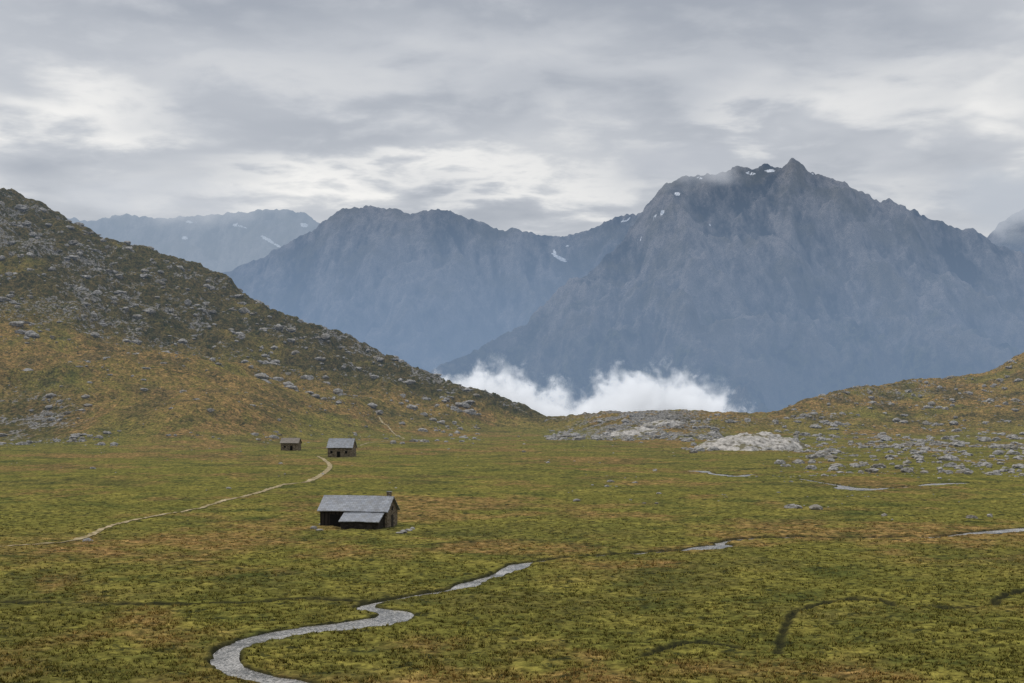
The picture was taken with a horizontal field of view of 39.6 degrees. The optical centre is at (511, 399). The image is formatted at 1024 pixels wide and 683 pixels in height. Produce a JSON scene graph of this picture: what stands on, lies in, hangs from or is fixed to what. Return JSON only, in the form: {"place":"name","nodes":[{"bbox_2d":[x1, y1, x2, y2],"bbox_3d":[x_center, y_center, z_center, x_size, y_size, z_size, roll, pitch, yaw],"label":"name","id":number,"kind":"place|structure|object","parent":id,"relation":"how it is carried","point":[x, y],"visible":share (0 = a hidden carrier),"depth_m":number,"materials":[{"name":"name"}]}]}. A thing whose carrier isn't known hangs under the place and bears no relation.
{"place":"outdoors","nodes":[
{"label":"outdoors","id":0,"kind":"place"},
{"bbox_2d":[67,209,319,272],"bbox_3d":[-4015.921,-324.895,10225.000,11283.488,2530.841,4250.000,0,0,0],"label":"mountain","id":1,"kind":"structure","parent":0,"point":[227,242],"depth_m":11327.41,"materials":[{"name":"grey stone"}]},
{"bbox_2d":[223,205,641,371],"bbox_3d":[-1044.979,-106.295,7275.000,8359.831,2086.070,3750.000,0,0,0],"label":"mountain","id":2,"kind":"structure","parent":0,"point":[430,290],"depth_m":8020.65,"materials":[{"name":"grey stone"}]},
{"bbox_2d":[0,188,1023,682],"bbox_3d":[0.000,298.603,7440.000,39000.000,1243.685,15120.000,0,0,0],"label":"ground","id":3,"kind":"structure","parent":0,"point":[494,460],"depth_m":291.80,"materials":[{"name":"green plant"}]},
{"bbox_2d":[8,456,331,545],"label":"footpath","id":4,"kind":"structure","parent":3,"relation":"on","point":[328,468],"depth_m":269.72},
{"bbox_2d":[280,438,301,450],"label":"stone hut","id":5,"kind":"object","parent":3,"relation":"on","point":[290,444],"visible":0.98,"depth_m":557.56,"materials":[{"name":"grey stone"}]},
{"bbox_2d":[326,437,356,456],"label":"stone hut","id":6,"kind":"object","parent":3,"relation":"on","point":[341,447],"visible":0.98,"depth_m":502.50,"materials":[{"name":"stone"}]},
{"bbox_2d":[317,491,399,528],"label":"stone barn","id":7,"kind":"structure","parent":3,"relation":"on","point":[358,512],"depth_m":227.07,"materials":[{"name":"stone"}]},
{"bbox_2d":[330,514,338,526],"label":"barn door","id":8,"kind":"structure","parent":7,"relation":"in","point":[334,518],"depth_m":227.18,"materials":[{"name":"black wood"}]},
{"bbox_2d":[357,416,404,445],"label":"footpath","id":9,"kind":"structure","parent":3,"relation":"on","point":[389,428],"depth_m":788.54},
{"bbox_2d":[22,368,1014,541],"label":"boulder","id":10,"kind":"object","parent":3,"relation":"on","point":[820,453],"visible":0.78,"depth_m":416.24,"materials":[{"name":"stone"}]},
{"bbox_2d":[601,427,658,435],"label":"rock slab","id":11,"kind":"object","parent":3,"relation":"on","point":[636,431],"visible":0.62,"depth_m":794.60,"materials":[{"name":"stone"}]},
{"bbox_2d":[640,419,685,426],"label":"rock slab","id":12,"kind":"object","parent":3,"relation":"on","point":[673,423],"visible":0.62,"depth_m":823.08,"materials":[{"name":"stone"}]},
{"bbox_2d":[695,431,807,450],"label":"rock slab","id":13,"kind":"object","parent":3,"relation":"on","point":[746,441],"visible":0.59,"depth_m":576.71,"materials":[{"name":"stone"}]},
{"bbox_2d":[0,189,1023,519],"bbox_3d":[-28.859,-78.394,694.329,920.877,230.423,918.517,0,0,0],"label":"boulder field","id":14,"kind":"structure","parent":0,"point":[832,457],"depth_m":820.52,"materials":[{"name":"stone"}]},
{"bbox_2d":[0,0,1023,236],"label":"sky","id":15,"kind":"structure","parent":0,"point":[560,118],"materials":[{"name":"grey"}]},
{"bbox_2d":[210,528,1023,682],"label":"stream","id":16,"kind":"structure","parent":0,"point":[226,660],"depth_m":124.38,"materials":[{"name":"liquid"}]},
{"bbox_2d":[430,158,1023,415],"bbox_3d":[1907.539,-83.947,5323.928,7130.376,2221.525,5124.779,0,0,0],"label":"mountain","id":17,"kind":"structure","parent":0,"point":[764,287],"depth_m":6217.52,"materials":[{"name":"grey stone"}]},
{"bbox_2d":[696,471,965,489],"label":"stream","id":18,"kind":"structure","parent":0,"point":[838,487],"depth_m":338.06,"materials":[{"name":"liquid"}]},
{"bbox_2d":[987,209,1023,253],"bbox_3d":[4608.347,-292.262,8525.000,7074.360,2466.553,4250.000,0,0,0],"label":"mountain","id":19,"kind":"structure","parent":0,"point":[1008,232],"depth_m":9628.62,"materials":[{"name":"grey stone"}]}
]}

